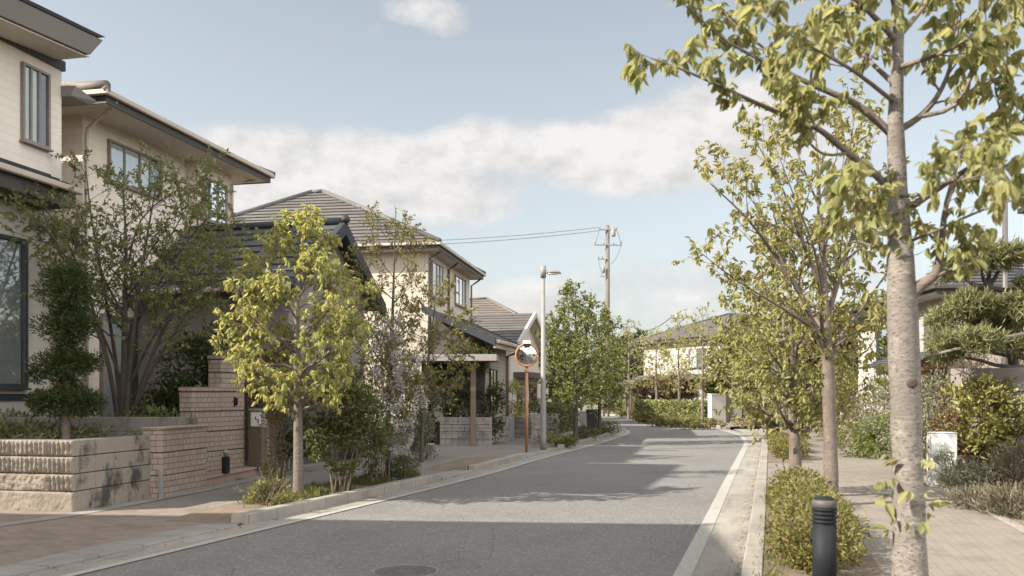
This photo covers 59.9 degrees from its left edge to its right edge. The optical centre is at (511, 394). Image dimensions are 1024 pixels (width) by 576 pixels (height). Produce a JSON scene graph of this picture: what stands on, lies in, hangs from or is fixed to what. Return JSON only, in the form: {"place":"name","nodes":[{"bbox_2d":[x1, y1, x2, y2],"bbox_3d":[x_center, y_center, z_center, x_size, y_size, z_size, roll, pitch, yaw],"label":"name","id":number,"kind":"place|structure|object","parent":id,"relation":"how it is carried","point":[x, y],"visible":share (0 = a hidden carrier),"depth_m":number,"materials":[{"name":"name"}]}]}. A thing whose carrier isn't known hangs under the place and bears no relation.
{"place":"outdoors","nodes":[
{"label":"outdoors","id":0,"kind":"place"},
{"bbox_2d":[0,506,239,565],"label":"brick pavement","id":1,"kind":"structure","parent":0,"point":[28,541],"depth_m":10.43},
{"bbox_2d":[94,450,1023,575],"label":"weeds","id":2,"kind":"object","parent":1,"relation":"on","point":[772,553],"visible":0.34,"depth_m":8.59,"materials":[{"name":"green plant"}]},
{"bbox_2d":[115,422,611,505],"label":"pavement","id":3,"kind":"structure","parent":0,"point":[311,474],"depth_m":18.48,"materials":[{"name":"grey concrete"}]},
{"bbox_2d":[0,471,292,525],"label":"wall edging","id":4,"kind":"object","parent":3,"relation":"on","point":[118,505],"depth_m":12.55,"materials":[{"name":"concrete"}]},
{"bbox_2d":[122,215,385,468],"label":"garage","id":5,"kind":"structure","parent":3,"relation":"on","point":[339,227],"depth_m":19.66,"materials":[{"name":"grey tile"}]},
{"bbox_2d":[206,310,304,469],"bbox_3d":[-5.139,-0.086,17.930,1.995,3.279,1.334,0,0,0],"label":"shrub","id":6,"kind":"object","parent":3,"relation":"on","point":[276,354],"visible":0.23,"depth_m":17.83,"materials":[{"name":"green plant"}]},
{"bbox_2d":[253,386,292,488],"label":"shrub","id":7,"kind":"object","parent":3,"relation":"on","point":[280,448],"visible":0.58,"depth_m":13.71,"materials":[{"name":"green plant"}]},
{"bbox_2d":[269,388,325,470],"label":"shrub","id":8,"kind":"object","parent":3,"relation":"on","point":[289,436],"visible":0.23,"depth_m":18.18,"materials":[{"name":"green plant"}]},
{"bbox_2d":[392,388,448,459],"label":"shrub","id":9,"kind":"object","parent":3,"relation":"on","point":[415,446],"visible":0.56,"depth_m":21.51,"materials":[{"name":"green plant"}]},
{"bbox_2d":[373,274,481,461],"bbox_3d":[-1.971,-0.610,20.818,2.468,4.480,2.073,0,0,-17],"label":"slender tree","id":10,"kind":"object","parent":3,"relation":"on","point":[443,302],"visible":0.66,"depth_m":20.70,"materials":[{"name":"green plant"}]},
{"bbox_2d":[385,362,508,443],"bbox_3d":[-2.165,0.168,28.564,4.086,2.978,1.271,0,0,11],"label":"shrub","id":11,"kind":"object","parent":3,"relation":"on","point":[493,393],"visible":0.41,"depth_m":28.29,"materials":[{"name":"green plant"}]},
{"bbox_2d":[401,354,498,445],"bbox_3d":[-1.827,0.170,27.855,2.970,2.860,2.100,0,0,6],"label":"shelter","id":12,"kind":"object","parent":3,"relation":"on","point":[483,358],"visible":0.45,"depth_m":27.26,"materials":[{"name":"grey metal"}]},
{"bbox_2d":[442,334,500,383],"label":"shrub","id":13,"kind":"object","parent":12,"relation":"on","point":[479,351],"visible":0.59,"depth_m":28.01,"materials":[{"name":"green plant"}]},
{"bbox_2d":[422,306,519,444],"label":"house","id":14,"kind":"structure","parent":3,"relation":"on","point":[499,371],"depth_m":28.48,"materials":[{"name":"beige"}]},
{"bbox_2d":[472,312,551,416],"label":"house","id":15,"kind":"structure","parent":3,"relation":"on","point":[518,328],"depth_m":40.37,"materials":[{"name":"beige paint"}]},
{"bbox_2d":[472,297,558,402],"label":"house","id":16,"kind":"structure","parent":3,"relation":"on","point":[486,305],"depth_m":49.17,"materials":[{"name":"beige paint"}]},
{"bbox_2d":[509,377,531,416],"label":"shrub","id":17,"kind":"object","parent":3,"relation":"on","point":[517,407],"visible":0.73,"depth_m":33.51,"materials":[{"name":"green plant"}]},
{"bbox_2d":[515,340,538,452],"bbox_3d":[0.400,0.048,24.057,0.640,3.064,0.340,0,0,0],"label":"traffic mirror","id":18,"kind":"object","parent":3,"relation":"on","point":[526,354],"visible":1,"depth_m":24.06,"materials":[{"name":"orange paint"}]},
{"bbox_2d":[539,265,560,449],"bbox_3d":[1.067,-1.020,24.946,0.620,5.220,0.240,0,0,0],"label":"street lamp","id":19,"kind":"object","parent":3,"relation":"on","point":[543,271],"visible":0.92,"depth_m":24.89,"materials":[{"name":"metal"}]},
{"bbox_2d":[536,401,579,433],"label":"hedge","id":20,"kind":"object","parent":3,"relation":"on","point":[566,422],"visible":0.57,"depth_m":36.52,"materials":[{"name":"green plant"}]},
{"bbox_2d":[79,415,743,575],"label":"road","id":21,"kind":"structure","parent":0,"point":[638,499],"depth_m":10.88,"materials":[{"name":"grey asphalt"}]},
{"bbox_2d":[19,421,628,575],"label":"gutter","id":22,"kind":"object","parent":21,"relation":"on","point":[100,561],"visible":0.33,"depth_m":10.83,"materials":[{"name":"concrete"}]},
{"bbox_2d":[61,425,629,575],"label":"road marking","id":23,"kind":"object","parent":21,"relation":"on","point":[164,552],"visible":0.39,"depth_m":10.81,"materials":[{"name":"paint"}]},
{"bbox_2d":[372,564,438,575],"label":"manhole cover","id":24,"kind":"object","parent":21,"relation":"on","point":[408,570],"visible":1,"depth_m":8.04,"materials":[{"name":"metal"}]},
{"bbox_2d":[607,319,652,418],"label":"thin tree","id":25,"kind":"object","parent":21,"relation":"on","point":[631,385],"visible":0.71,"depth_m":57.16,"materials":[{"name":"green plant"}]},
{"bbox_2d":[636,326,676,408],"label":"thin tree","id":26,"kind":"object","parent":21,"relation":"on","point":[657,366],"visible":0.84,"depth_m":53.00,"materials":[{"name":"green plant"}]},
{"bbox_2d":[620,416,748,575],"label":"road marking","id":27,"kind":"object","parent":21,"relation":"on","point":[689,561],"visible":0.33,"depth_m":10.81,"materials":[{"name":"paint"}]},
{"bbox_2d":[625,416,761,575],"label":"gutter","id":28,"kind":"object","parent":21,"relation":"on","point":[721,549],"visible":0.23,"depth_m":10.84,"materials":[{"name":"concrete"}]},
{"bbox_2d":[657,308,701,414],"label":"thin tree","id":29,"kind":"object","parent":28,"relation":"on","point":[678,348],"visible":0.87,"depth_m":50.52,"materials":[{"name":"green plant"}]},
{"bbox_2d":[666,411,727,429],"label":"shrub","id":30,"kind":"object","parent":21,"relation":"on","point":[697,423],"visible":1,"depth_m":40.99,"materials":[{"name":"green plant"}]},
{"bbox_2d":[77,397,808,575],"bbox_3d":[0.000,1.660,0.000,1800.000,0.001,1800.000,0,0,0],"label":"ground","id":31,"kind":"structure","parent":0,"point":[584,407],"depth_m":30.63,"materials":[{"name":"grey concrete"}]},
{"bbox_2d":[0,0,103,416],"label":"house","id":32,"kind":"structure","parent":31,"relation":"on","point":[39,44],"depth_m":15.47,"materials":[{"name":"beige paint"}]},
{"bbox_2d":[0,233,31,389],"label":"window","id":33,"kind":"structure","parent":32,"relation":"in","point":[13,267],"depth_m":15.35,"materials":[{"name":"glass"}]},
{"bbox_2d":[19,61,53,151],"bbox_3d":[-8.462,-5.117,15.813,0.110,1.405,0.720,0,0,12],"label":"window","id":34,"kind":"structure","parent":32,"relation":"in","point":[35,83],"depth_m":15.83,"materials":[{"name":"glass"}]},
{"bbox_2d":[0,435,150,511],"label":"planter wall","id":35,"kind":"structure","parent":31,"relation":"on","point":[63,475],"depth_m":12.08,"materials":[{"name":"stone"}]},
{"bbox_2d":[22,257,108,438],"bbox_3d":[-6.687,-0.658,13.308,1.251,2.818,1.028,0,0,0],"label":"topiary tree","id":36,"kind":"object","parent":35,"relation":"on","point":[69,359],"visible":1,"depth_m":13.18,"materials":[{"name":"green plant"}]},
{"bbox_2d":[0,399,141,438],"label":"shrub","id":37,"kind":"object","parent":35,"relation":"on","point":[6,431],"visible":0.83,"depth_m":13.24,"materials":[{"name":"green plant"}]},
{"bbox_2d":[0,417,188,435],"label":"garden wall","id":38,"kind":"structure","parent":31,"relation":"on","point":[120,425],"depth_m":14.57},
{"bbox_2d":[0,524,237,575],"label":"apron kerb","id":39,"kind":"structure","parent":31,"relation":"on","point":[45,562],"depth_m":8.99,"materials":[{"name":"concrete"}]},
{"bbox_2d":[140,425,208,497],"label":"brick wall","id":40,"kind":"structure","parent":31,"relation":"on","point":[178,460],"depth_m":13.97,"materials":[{"name":"beige brick"}]},
{"bbox_2d":[207,461,285,486],"bbox_3d":[-5.784,1.525,16.880,1.620,0.250,4.067,0,0,7],"label":"entrance step","id":41,"kind":"object","parent":31,"relation":"on","point":[218,477],"visible":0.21,"depth_m":16.24,"materials":[{"name":"concrete"}]},
{"bbox_2d":[178,355,243,471],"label":"brick wall","id":42,"kind":"structure","parent":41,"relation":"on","point":[216,405],"depth_m":16.56,"materials":[{"name":"brown brick"}]},
{"bbox_2d":[248,409,266,468],"bbox_3d":[-4.947,0.855,17.276,0.380,1.170,0.222,0,0,24],"label":"mailbox post","id":43,"kind":"object","parent":41,"relation":"on","point":[256,450],"visible":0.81,"depth_m":17.20,"materials":[{"name":"brown wood"}]},
{"bbox_2d":[166,479,402,522],"bbox_3d":[-2.893,1.556,13.810,0.883,0.148,6.138,0,0,19],"label":"planting bed","id":44,"kind":"object","parent":31,"relation":"on","point":[222,513],"visible":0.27,"depth_m":11.55,"materials":[{"name":"soil"}]},
{"bbox_2d":[233,467,294,505],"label":"shrub","id":45,"kind":"object","parent":44,"relation":"on","point":[271,489],"visible":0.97,"depth_m":12.04,"materials":[{"name":"green plant"}]},
{"bbox_2d":[207,204,380,497],"bbox_3d":[-3.174,-0.602,13.063,2.583,4.364,2.200,0,0,0],"label":"young tree","id":46,"kind":"object","parent":44,"relation":"on","point":[250,365],"visible":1,"depth_m":12.80,"materials":[{"name":"green plant"}]},
{"bbox_2d":[236,469,424,504],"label":"grass","id":47,"kind":"structure","parent":44,"relation":"on","point":[313,490],"depth_m":13.77,"materials":[{"name":"green plant"}]},
{"bbox_2d":[303,373,392,493],"bbox_3d":[-2.528,0.585,13.628,1.351,1.946,1.194,0,0,0],"label":"shrub","id":48,"kind":"object","parent":44,"relation":"on","point":[344,428],"visible":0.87,"depth_m":13.43,"materials":[{"name":"green plant"}]},
{"bbox_2d":[353,400,403,481],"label":"shrub","id":49,"kind":"object","parent":44,"relation":"on","point":[366,462],"visible":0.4,"depth_m":15.09,"materials":[{"name":"green plant"}]},
{"bbox_2d":[352,306,428,479],"bbox_3d":[-2.111,0.007,15.271,1.366,3.090,0.967,0,0,0],"label":"blossom shrub","id":50,"kind":"object","parent":44,"relation":"on","point":[396,379],"visible":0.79,"depth_m":15.24,"materials":[{"name":"white plant"}]},
{"bbox_2d":[340,201,454,477],"bbox_3d":[-2.149,-0.948,16.092,2.009,5.056,2.162,0,0,-19],"label":"slender tree","id":51,"kind":"object","parent":44,"relation":"on","point":[410,394],"visible":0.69,"depth_m":15.98,"materials":[{"name":"green plant"}]},
{"bbox_2d":[388,445,421,479],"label":"shrub","id":52,"kind":"object","parent":44,"relation":"on","point":[405,461],"visible":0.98,"depth_m":15.72,"materials":[{"name":"green plant"}]},
{"bbox_2d":[231,473,440,525],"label":"kerb","id":53,"kind":"structure","parent":31,"relation":"on","point":[256,515],"depth_m":12.68,"materials":[{"name":"concrete"}]},
{"bbox_2d":[234,189,485,440],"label":"house","id":54,"kind":"structure","parent":31,"relation":"on","point":[441,257],"depth_m":31.51,"materials":[{"name":"beige paint"}]},
{"bbox_2d":[426,457,500,470],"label":"driveway","id":55,"kind":"structure","parent":31,"relation":"on","point":[460,464],"depth_m":19.39,"materials":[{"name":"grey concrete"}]},
{"bbox_2d":[440,417,491,445],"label":"block wall","id":56,"kind":"structure","parent":31,"relation":"on","point":[455,430],"depth_m":27.63,"materials":[{"name":"concrete"}]},
{"bbox_2d":[466,453,525,471],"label":"kerb","id":57,"kind":"structure","parent":31,"relation":"on","point":[493,462],"depth_m":19.88,"materials":[{"name":"concrete"}]},
{"bbox_2d":[514,417,533,438],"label":"block wall","id":58,"kind":"structure","parent":31,"relation":"on","point":[519,427],"depth_m":31.98,"materials":[{"name":"concrete"}]},
{"bbox_2d":[545,315,591,402],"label":"background tree","id":59,"kind":"object","parent":31,"relation":"on","point":[568,339],"visible":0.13,"depth_m":57.13,"materials":[{"name":"green plant"}]},
{"bbox_2d":[529,430,611,447],"bbox_3d":[2.562,1.557,32.238,1.044,0.146,12.439,0,0,15],"label":"planting bed","id":60,"kind":"object","parent":31,"relation":"on","point":[549,445],"visible":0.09,"depth_m":26.78,"materials":[{"name":"soil"}]},
{"bbox_2d":[531,278,625,440],"bbox_3d":[2.049,-1.048,28.196,2.844,5.257,2.612,0,0,-12],"label":"street tree","id":61,"kind":"object","parent":60,"relation":"on","point":[584,313],"visible":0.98,"depth_m":28.03,"materials":[{"name":"green plant"}]},
{"bbox_2d":[564,306,631,434],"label":"street tree","id":62,"kind":"object","parent":60,"relation":"on","point":[604,313],"visible":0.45,"depth_m":32.31,"materials":[{"name":"green plant"}]},
{"bbox_2d":[594,225,621,412],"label":"utility pole","id":63,"kind":"object","parent":31,"relation":"on","point":[606,267],"visible":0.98,"depth_m":73.83,"materials":[{"name":"concrete"}]},
{"bbox_2d":[611,328,647,399],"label":"background tree","id":64,"kind":"object","parent":31,"relation":"on","point":[638,333],"visible":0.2,"depth_m":77.12,"materials":[{"name":"green plant"}]},
{"bbox_2d":[693,314,778,409],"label":"background tree","id":65,"kind":"object","parent":31,"relation":"on","point":[711,362],"visible":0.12,"depth_m":51.54,"materials":[{"name":"green plant"}]},
{"bbox_2d":[741,437,768,575],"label":"kerb","id":66,"kind":"structure","parent":31,"relation":"on","point":[753,548],"depth_m":10.03,"materials":[{"name":"concrete"}]},
{"bbox_2d":[729,296,819,417],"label":"background tree","id":67,"kind":"object","parent":31,"relation":"on","point":[753,371],"visible":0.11,"depth_m":43.74,"materials":[{"name":"green plant"}]},
{"bbox_2d":[794,302,857,415],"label":"background tree","id":68,"kind":"object","parent":31,"relation":"on","point":[840,345],"visible":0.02,"depth_m":35.42,"materials":[{"name":"green plant"}]},
{"bbox_2d":[951,367,1023,482],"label":"garden wall","id":69,"kind":"structure","parent":31,"relation":"on","point":[1013,373],"depth_m":15.53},
{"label":"raised garden","id":70,"kind":"structure","parent":31,"relation":"on","visible":0},
{"bbox_2d":[0,389,179,416],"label":"shrub","id":71,"kind":"object","parent":70,"relation":"on","point":[155,411],"visible":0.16,"depth_m":15.13,"materials":[{"name":"green plant"}]},
{"bbox_2d":[0,139,263,416],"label":"garden tree","id":72,"kind":"object","parent":70,"relation":"on","point":[124,378],"visible":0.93,"depth_m":15.18,"materials":[{"name":"green plant"}]},
{"bbox_2d":[49,80,275,416],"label":"house","id":73,"kind":"structure","parent":70,"relation":"on","point":[108,126],"depth_m":18.94,"materials":[{"name":"beige paint"}]},
{"bbox_2d":[99,313,136,416],"bbox_3d":[-8.351,-0.532,19.357,0.110,2.335,1.860,0,0,12],"label":"window","id":74,"kind":"structure","parent":73,"relation":"in","point":[104,384],"depth_m":18.81,"materials":[{"name":"grey glass"}]},
{"bbox_2d":[107,139,164,200],"bbox_3d":[-8.291,-4.942,19.636,0.110,0.915,1.930,0,0,12],"label":"window","id":75,"kind":"structure","parent":73,"relation":"in","point":[122,156],"depth_m":19.45,"materials":[{"name":"glass"}]},
{"bbox_2d":[201,176,227,224],"bbox_3d":[-7.409,-4.808,22.212,0.110,1.085,1.180,0,0,12],"label":"window","id":76,"kind":"structure","parent":73,"relation":"in","point":[211,220],"depth_m":22.18,"materials":[{"name":"grey glass"}]},
{"bbox_2d":[129,322,239,416],"bbox_3d":[-6.316,-0.267,17.047,2.376,2.266,1.492,0,0,0],"label":"shrub","id":77,"kind":"object","parent":70,"relation":"on","point":[168,396],"visible":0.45,"depth_m":16.75,"materials":[{"name":"green plant"}]},
{"bbox_2d":[30,0,1023,394],"label":"sky","id":78,"kind":"structure","parent":0,"point":[479,119],"materials":[{"name":"blue"}]},
{"bbox_2d":[601,413,764,426],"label":"pavement","id":79,"kind":"structure","parent":0,"point":[730,424],"depth_m":44.66,"materials":[{"name":"beige concrete"}]},
{"bbox_2d":[632,372,695,400],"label":"shrub","id":80,"kind":"object","parent":79,"relation":"on","point":[649,391],"visible":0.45,"depth_m":59.71,"materials":[{"name":"green plant"}]},
{"bbox_2d":[632,398,706,421],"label":"hedge","id":81,"kind":"object","parent":79,"relation":"on","point":[686,407],"visible":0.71,"depth_m":50.31,"materials":[{"name":"green plant"}]},
{"bbox_2d":[674,302,736,421],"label":"thin tree","id":82,"kind":"object","parent":79,"relation":"on","point":[701,377],"visible":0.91,"depth_m":47.23,"materials":[{"name":"green plant"}]},
{"bbox_2d":[631,313,786,415],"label":"house","id":83,"kind":"structure","parent":79,"relation":"on","point":[674,351],"depth_m":61.34,"materials":[{"name":"beige paint"}]},
{"bbox_2d":[707,394,725,422],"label":"gate pillar","id":84,"kind":"structure","parent":79,"relation":"on","point":[716,401],"depth_m":47.14,"materials":[{"name":"white concrete"}]},
{"bbox_2d":[765,435,1023,575],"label":"pavement","id":85,"kind":"structure","parent":0,"point":[965,542],"depth_m":9.91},
{"bbox_2d":[768,444,811,461],"bbox_3d":[7.671,1.484,24.892,1.006,0.001,11.289,0,0,16],"label":"planting bed","id":86,"kind":"object","parent":85,"relation":"on","point":[771,458],"visible":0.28,"depth_m":20.39,"materials":[{"name":"soil"}]},
{"bbox_2d":[722,261,839,428],"bbox_3d":[7.580,-1.200,25.085,3.161,5.528,2.959,0,0,19],"label":"street tree","id":87,"kind":"object","parent":86,"relation":"on","point":[783,329],"visible":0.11,"depth_m":25.00,"materials":[{"name":"green plant"}]},
{"bbox_2d":[767,434,810,458],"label":"azalea","id":88,"kind":"object","parent":86,"relation":"on","point":[780,448],"visible":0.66,"depth_m":20.65,"materials":[{"name":"green plant"}]},
{"bbox_2d":[763,490,884,575],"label":"planting bed","id":89,"kind":"object","parent":85,"relation":"on","point":[870,567],"visible":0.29,"depth_m":7.59,"materials":[{"name":"soil"}]},
{"bbox_2d":[705,210,888,471],"bbox_3d":[3.941,-0.600,12.982,2.317,4.329,2.769,0,0,-39],"label":"street tree","id":90,"kind":"object","parent":89,"relation":"on","point":[795,395],"visible":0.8,"depth_m":12.69,"materials":[{"name":"green plant"}]},
{"bbox_2d":[766,458,837,496],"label":"azalea","id":91,"kind":"object","parent":89,"relation":"on","point":[785,475],"visible":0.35,"depth_m":12.17,"materials":[{"name":"green plant"}]},
{"bbox_2d":[670,73,934,497],"bbox_3d":[4.059,-1.546,12.062,3.179,6.087,3.960,0,0,20],"label":"street tree","id":92,"kind":"object","parent":89,"relation":"on","point":[830,460],"visible":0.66,"depth_m":11.70,"materials":[{"name":"green plant"}]},
{"bbox_2d":[767,463,850,517],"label":"azalea","id":93,"kind":"object","parent":89,"relation":"on","point":[796,485],"visible":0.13,"depth_m":10.35,"materials":[{"name":"green plant"}]},
{"bbox_2d":[764,504,867,574],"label":"azalea","id":94,"kind":"object","parent":89,"relation":"on","point":[794,539],"visible":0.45,"depth_m":7.53,"materials":[{"name":"green plant"}]},
{"bbox_2d":[768,478,871,550],"bbox_3d":[3.053,1.199,8.912,0.896,0.691,1.735,0,0,0],"label":"azalea","id":95,"kind":"object","parent":89,"relation":"on","point":[804,503],"visible":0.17,"depth_m":8.85,"materials":[{"name":"green plant"}]},
{"bbox_2d":[621,0,1023,575],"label":"street tree","id":96,"kind":"object","parent":89,"relation":"on","point":[907,462],"visible":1,"depth_m":6.18,"materials":[{"name":"green plant"}]},
{"bbox_2d":[812,496,836,575],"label":"bollard","id":97,"kind":"object","parent":89,"relation":"on","point":[824,541],"visible":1,"depth_m":6.48,"materials":[{"name":"grey metal"}]},
{"bbox_2d":[927,432,956,486],"bbox_3d":[7.027,1.060,14.542,0.416,0.900,0.355,0,0,14],"label":"utility cabinet","id":98,"kind":"object","parent":85,"relation":"on","point":[948,440],"visible":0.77,"depth_m":14.40,"materials":[{"name":"white metal"}]},
{"bbox_2d":[876,446,1023,525],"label":"garden soil","id":99,"kind":"structure","parent":0,"point":[1017,519],"depth_m":11.21,"materials":[{"name":"brown soil"}]},
{"bbox_2d":[799,361,861,436],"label":"shrub","id":100,"kind":"object","parent":99,"relation":"on","point":[838,391],"visible":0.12,"depth_m":30.94,"materials":[{"name":"green plant"}]},
{"bbox_2d":[837,409,927,459],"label":"shrub","id":101,"kind":"object","parent":99,"relation":"on","point":[868,440],"visible":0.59,"depth_m":20.88,"materials":[{"name":"green plant"}]},
{"bbox_2d":[836,388,950,451],"bbox_3d":[11.217,0.514,23.605,2.949,2.185,5.161,0,0,-30],"label":"pampas shrub","id":102,"kind":"object","parent":99,"relation":"on","point":[863,405],"visible":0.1,"depth_m":24.75,"materials":[{"name":"green plant"}]},
{"bbox_2d":[858,369,950,474],"bbox_3d":[7.534,0.540,16.491,1.900,2.069,1.727,0,0,0],"label":"shrub","id":103,"kind":"object","parent":99,"relation":"on","point":[923,403],"visible":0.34,"depth_m":16.54,"materials":[{"name":"green plant"}]},
{"bbox_2d":[838,263,1023,447],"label":"house","id":104,"kind":"structure","parent":99,"relation":"on","point":[930,295],"depth_m":23.09,"materials":[{"name":"white tile"}]},
{"bbox_2d":[871,353,1023,418],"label":"shrub","id":105,"kind":"object","parent":99,"relation":"on","point":[932,373],"visible":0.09,"depth_m":21.67,"materials":[{"name":"green plant"}]},
{"bbox_2d":[926,400,970,468],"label":"shrub","id":106,"kind":"object","parent":99,"relation":"on","point":[946,419],"visible":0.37,"depth_m":15.14,"materials":[{"name":"green plant"}]},
{"bbox_2d":[930,442,995,489],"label":"shrub","id":107,"kind":"object","parent":99,"relation":"on","point":[952,474],"visible":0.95,"depth_m":14.03,"materials":[{"name":"green plant"}]},
{"bbox_2d":[919,235,1023,367],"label":"pine tree","id":108,"kind":"object","parent":99,"relation":"on","point":[989,315],"visible":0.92,"depth_m":15.40,"materials":[{"name":"green plant"}]},
{"bbox_2d":[927,368,1023,481],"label":"shrub","id":109,"kind":"object","parent":99,"relation":"on","point":[977,440],"visible":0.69,"depth_m":15.21,"materials":[{"name":"green plant"}]},
{"bbox_2d":[934,474,1023,519],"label":"lavender","id":110,"kind":"object","parent":99,"relation":"on","point":[993,499],"visible":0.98,"depth_m":11.10,"materials":[{"name":"green plant"}]},
{"bbox_2d":[966,423,1023,486],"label":"lavender","id":111,"kind":"object","parent":99,"relation":"on","point":[1014,457],"visible":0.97,"depth_m":14.44,"materials":[{"name":"green plant"}]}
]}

